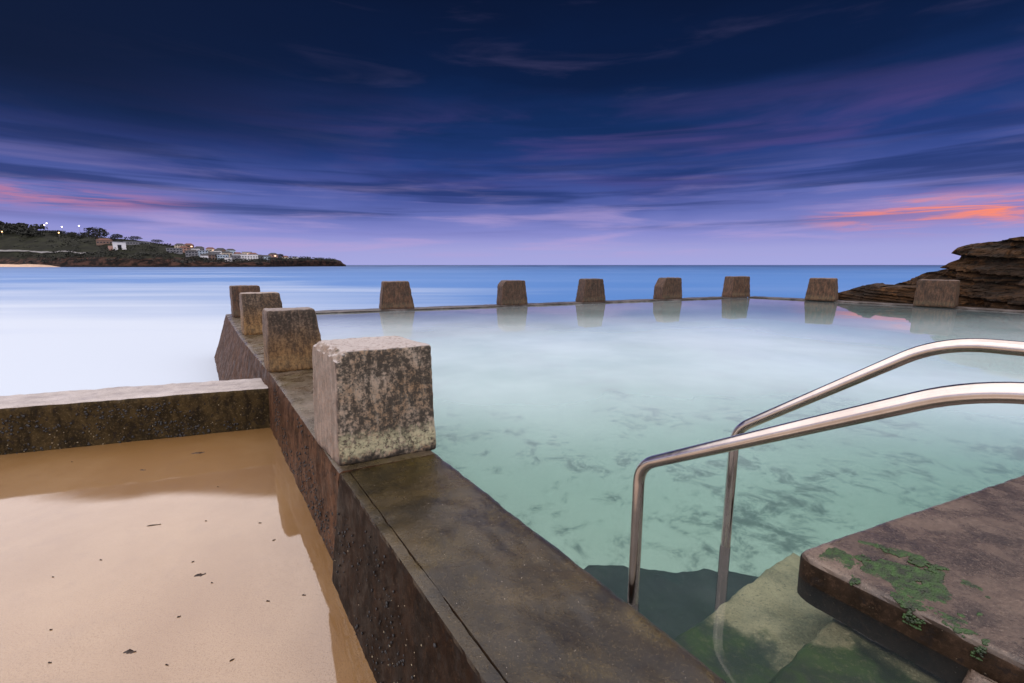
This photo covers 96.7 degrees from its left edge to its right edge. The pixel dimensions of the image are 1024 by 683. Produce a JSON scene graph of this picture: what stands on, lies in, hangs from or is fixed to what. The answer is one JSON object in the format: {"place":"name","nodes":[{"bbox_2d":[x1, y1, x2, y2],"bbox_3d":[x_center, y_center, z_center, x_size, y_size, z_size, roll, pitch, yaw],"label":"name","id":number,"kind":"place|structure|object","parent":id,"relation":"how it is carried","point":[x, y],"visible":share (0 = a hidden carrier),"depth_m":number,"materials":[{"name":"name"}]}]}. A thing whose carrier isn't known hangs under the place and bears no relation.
{"place":"outdoors","nodes":[
{"label":"outdoors","id":0,"kind":"place"},
{"bbox_2d":[0,264,56,266],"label":"beach","id":1,"kind":"structure","parent":0,"point":[20,265],"depth_m":615.12,"materials":[{"name":"beige sand"}]},
{"bbox_2d":[0,250,85,253],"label":"path","id":2,"kind":"structure","parent":0,"point":[38,251],"depth_m":644.23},
{"bbox_2d":[0,228,345,266],"bbox_3d":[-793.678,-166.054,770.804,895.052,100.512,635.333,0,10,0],"label":"headland","id":3,"kind":"structure","parent":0,"point":[9,241],"depth_m":638.72,"materials":[{"name":"green plant"}]},
{"bbox_2d":[83,227,108,238],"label":"spreading tree","id":4,"kind":"object","parent":3,"relation":"on","point":[97,232],"visible":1,"depth_m":695.20,"materials":[{"name":"green plant"}]},
{"bbox_2d":[96,238,112,244],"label":"house","id":5,"kind":"structure","parent":3,"relation":"on","point":[101,241],"depth_m":664.56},
{"bbox_2d":[108,242,125,249],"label":"pavilion","id":6,"kind":"structure","parent":3,"relation":"on","point":[120,244],"depth_m":621.69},
{"bbox_2d":[111,234,122,239],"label":"spreading tree","id":7,"kind":"object","parent":3,"relation":"on","point":[116,235],"visible":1,"depth_m":710.27,"materials":[{"name":"green plant"}]},
{"bbox_2d":[123,241,149,244],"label":"house","id":8,"kind":"structure","parent":3,"relation":"on","point":[131,243],"depth_m":678.28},
{"bbox_2d":[130,236,142,239],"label":"spreading tree","id":9,"kind":"object","parent":3,"relation":"on","point":[134,237],"visible":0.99,"depth_m":713.60,"materials":[{"name":"green plant"}]},
{"bbox_2d":[0,221,335,263],"bbox_3d":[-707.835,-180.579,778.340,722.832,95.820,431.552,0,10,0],"label":"woods","id":10,"kind":"object","parent":3,"relation":"on","point":[18,228],"visible":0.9,"depth_m":661.57,"materials":[{"name":"green plant"}]},
{"bbox_2d":[166,248,182,253],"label":"house","id":11,"kind":"structure","parent":3,"relation":"on","point":[175,250],"depth_m":636.74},
{"bbox_2d":[174,243,184,247],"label":"house","id":12,"kind":"structure","parent":3,"relation":"on","point":[177,245],"depth_m":691.17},
{"bbox_2d":[179,246,189,251],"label":"house","id":13,"kind":"structure","parent":3,"relation":"on","point":[185,248],"depth_m":658.83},
{"bbox_2d":[184,243,193,249],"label":"house","id":14,"kind":"structure","parent":3,"relation":"on","point":[189,245],"depth_m":713.22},
{"bbox_2d":[185,250,197,256],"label":"house","id":15,"kind":"structure","parent":3,"relation":"on","point":[191,253],"depth_m":627.66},
{"bbox_2d":[196,250,207,256],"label":"house","id":16,"kind":"structure","parent":3,"relation":"on","point":[200,252],"depth_m":644.63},
{"bbox_2d":[205,253,214,259],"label":"house","id":17,"kind":"structure","parent":3,"relation":"on","point":[211,255],"depth_m":633.32,"materials":[{"name":"grey"}]},
{"bbox_2d":[206,247,214,251],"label":"house","id":18,"kind":"structure","parent":3,"relation":"on","point":[210,249],"depth_m":712.40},
{"bbox_2d":[217,254,228,258],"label":"house","id":19,"kind":"structure","parent":3,"relation":"on","point":[220,256],"depth_m":644.67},
{"bbox_2d":[222,251,231,256],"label":"house","id":20,"kind":"structure","parent":3,"relation":"on","point":[229,253],"depth_m":682.76,"materials":[{"name":"grey"}]},
{"bbox_2d":[230,255,239,260],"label":"house","id":21,"kind":"structure","parent":3,"relation":"on","point":[235,256],"depth_m":655.98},
{"bbox_2d":[232,254,257,259],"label":"house","id":22,"kind":"structure","parent":3,"relation":"on","point":[249,256],"depth_m":667.82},
{"bbox_2d":[268,253,277,257],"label":"house","id":23,"kind":"structure","parent":3,"relation":"on","point":[275,255],"depth_m":725.76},
{"bbox_2d":[0,428,376,682],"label":"sand","id":24,"kind":"structure","parent":0,"point":[66,523],"depth_m":3.40,"materials":[{"name":"beige sand"}]},
{"bbox_2d":[123,649,135,653],"bbox_3d":[-2.252,1.827,2.680,0.062,0.008,0.037,3,10,20],"label":"seaweed scrap","id":25,"kind":"object","parent":24,"relation":"on","point":[129,651],"visible":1,"depth_m":2.68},
{"bbox_2d":[0,378,269,454],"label":"wall","id":26,"kind":"structure","parent":24,"relation":"on","point":[201,401],"depth_m":5.88,"materials":[{"name":"grey concrete"}]},
{"bbox_2d":[0,402,250,454],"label":"shells","id":27,"kind":"object","parent":26,"relation":"attached to","point":[86,413],"visible":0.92,"depth_m":5.82},
{"bbox_2d":[7,404,257,451],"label":"barnacles","id":28,"kind":"object","parent":26,"relation":"attached to","point":[124,428],"visible":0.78,"depth_m":5.78},
{"bbox_2d":[214,314,436,557],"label":"pool wall","id":29,"kind":"structure","parent":24,"relation":"on","point":[239,354],"depth_m":4.94,"materials":[{"name":"grey concrete"}]},
{"bbox_2d":[229,285,259,316],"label":"concrete block","id":30,"kind":"structure","parent":29,"relation":"on","point":[235,290],"depth_m":12.70,"materials":[{"name":"brown concrete"}]},
{"bbox_2d":[239,292,282,334],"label":"concrete block","id":31,"kind":"structure","parent":29,"relation":"on","point":[252,305],"depth_m":9.46,"materials":[{"name":"brown concrete"}]},
{"bbox_2d":[262,307,320,372],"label":"concrete block","id":32,"kind":"structure","parent":29,"relation":"on","point":[291,337],"depth_m":6.20,"materials":[{"name":"concrete"}]},
{"bbox_2d":[274,383,335,559],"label":"shells","id":33,"kind":"object","parent":29,"relation":"attached to","point":[319,504],"visible":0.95,"depth_m":4.22},
{"bbox_2d":[312,336,435,465],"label":"concrete block","id":34,"kind":"structure","parent":29,"relation":"on","point":[372,398],"depth_m":3.40,"materials":[{"name":"grey concrete"}]},
{"bbox_2d":[332,454,725,682],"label":"pool wall","id":35,"kind":"structure","parent":24,"relation":"on","point":[485,586],"depth_m":2.13,"materials":[{"name":"grey concrete"}]},
{"bbox_2d":[336,513,435,682],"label":"shells","id":36,"kind":"object","parent":35,"relation":"attached to","point":[393,635],"visible":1,"depth_m":2.48},
{"bbox_2d":[354,557,421,682],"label":"barnacles","id":37,"kind":"object","parent":35,"relation":"attached to","point":[389,645],"visible":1,"depth_m":2.32},
{"bbox_2d":[0,265,944,395],"bbox_3d":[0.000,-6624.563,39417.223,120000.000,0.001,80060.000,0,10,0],"label":"sea","id":38,"kind":"structure","parent":0,"point":[75,328],"depth_m":40.84,"materials":[{"name":"blue liquid"}]},
{"bbox_2d":[838,282,980,306],"bbox_3d":[16.521,-1.459,19.280,6.050,2.651,3.471,8,13,41],"label":"rock ledge","id":39,"kind":"object","parent":38,"relation":"in","point":[886,293],"visible":0.2,"depth_m":18.75,"materials":[{"name":"brown stone"}]},
{"bbox_2d":[0,0,1023,264],"label":"sky","id":40,"kind":"structure","parent":0,"point":[351,132],"materials":[{"name":"blue"}]},
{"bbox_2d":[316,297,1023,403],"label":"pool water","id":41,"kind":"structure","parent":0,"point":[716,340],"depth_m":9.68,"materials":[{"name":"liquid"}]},
{"bbox_2d":[431,324,1023,576],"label":"pool floor","id":42,"kind":"structure","parent":0,"point":[555,455],"depth_m":5.87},
{"bbox_2d":[315,296,746,328],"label":"overflow wall","id":43,"kind":"structure","parent":42,"relation":"on","point":[564,325],"depth_m":16.87,"materials":[{"name":"grey concrete"}]},
{"bbox_2d":[379,281,414,309],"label":"concrete block","id":44,"kind":"structure","parent":43,"relation":"on","point":[395,295],"depth_m":15.13,"materials":[{"name":"brown concrete"}]},
{"bbox_2d":[496,280,527,304],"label":"concrete block","id":45,"kind":"structure","parent":43,"relation":"on","point":[511,292],"depth_m":16.66,"materials":[{"name":"brown concrete"}]},
{"bbox_2d":[575,278,605,301],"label":"concrete block","id":46,"kind":"structure","parent":43,"relation":"on","point":[591,290],"depth_m":18.00,"materials":[{"name":"concrete"}]},
{"bbox_2d":[653,277,681,299],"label":"concrete block","id":47,"kind":"structure","parent":43,"relation":"on","point":[668,288],"depth_m":19.52,"materials":[{"name":"brown concrete"}]},
{"bbox_2d":[722,276,749,296],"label":"concrete block","id":48,"kind":"structure","parent":43,"relation":"on","point":[736,286],"depth_m":20.99,"materials":[{"name":"brown concrete"}]},
{"bbox_2d":[584,553,997,682],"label":"pool steps","id":49,"kind":"structure","parent":42,"relation":"on","point":[770,625],"depth_m":2.26,"materials":[{"name":"green concrete"}]},
{"bbox_2d":[627,382,1023,610],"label":"handrail","id":50,"kind":"object","parent":49,"relation":"attached to","point":[965,393],"visible":0.96,"depth_m":1.35,"materials":[{"name":"silver metal"}]},
{"bbox_2d":[714,338,1023,611],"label":"handrail","id":51,"kind":"object","parent":49,"relation":"attached to","point":[981,345],"visible":0.83,"depth_m":1.98,"materials":[{"name":"silver metal"}]},
{"bbox_2d":[748,296,1023,312],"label":"overflow wall","id":52,"kind":"structure","parent":42,"relation":"on","point":[962,307],"depth_m":17.23,"materials":[{"name":"concrete"}]},
{"bbox_2d":[805,278,837,300],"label":"concrete block","id":53,"kind":"structure","parent":52,"relation":"on","point":[822,289],"depth_m":18.84,"materials":[{"name":"brown concrete"}]},
{"bbox_2d":[913,279,959,307],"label":"concrete block","id":54,"kind":"structure","parent":52,"relation":"on","point":[936,293],"depth_m":16.05,"materials":[{"name":"brown concrete"}]},
{"bbox_2d":[797,475,1023,682],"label":"concrete platform","id":55,"kind":"structure","parent":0,"point":[976,538],"depth_m":2.05,"materials":[{"name":"grey concrete"}]},
{"bbox_2d":[819,540,989,660],"bbox_3d":[1.762,1.079,2.035,0.509,0.068,0.593,-6,12,-34],"label":"algae","id":56,"kind":"object","parent":55,"relation":"on","point":[906,577],"visible":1,"depth_m":2.01,"materials":[{"name":"green plant"}]},
{"bbox_2d":[895,236,1023,309],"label":"cliff","id":57,"kind":"structure","parent":0,"point":[994,270],"depth_m":16.45,"materials":[{"name":"brown stone"}]}
]}

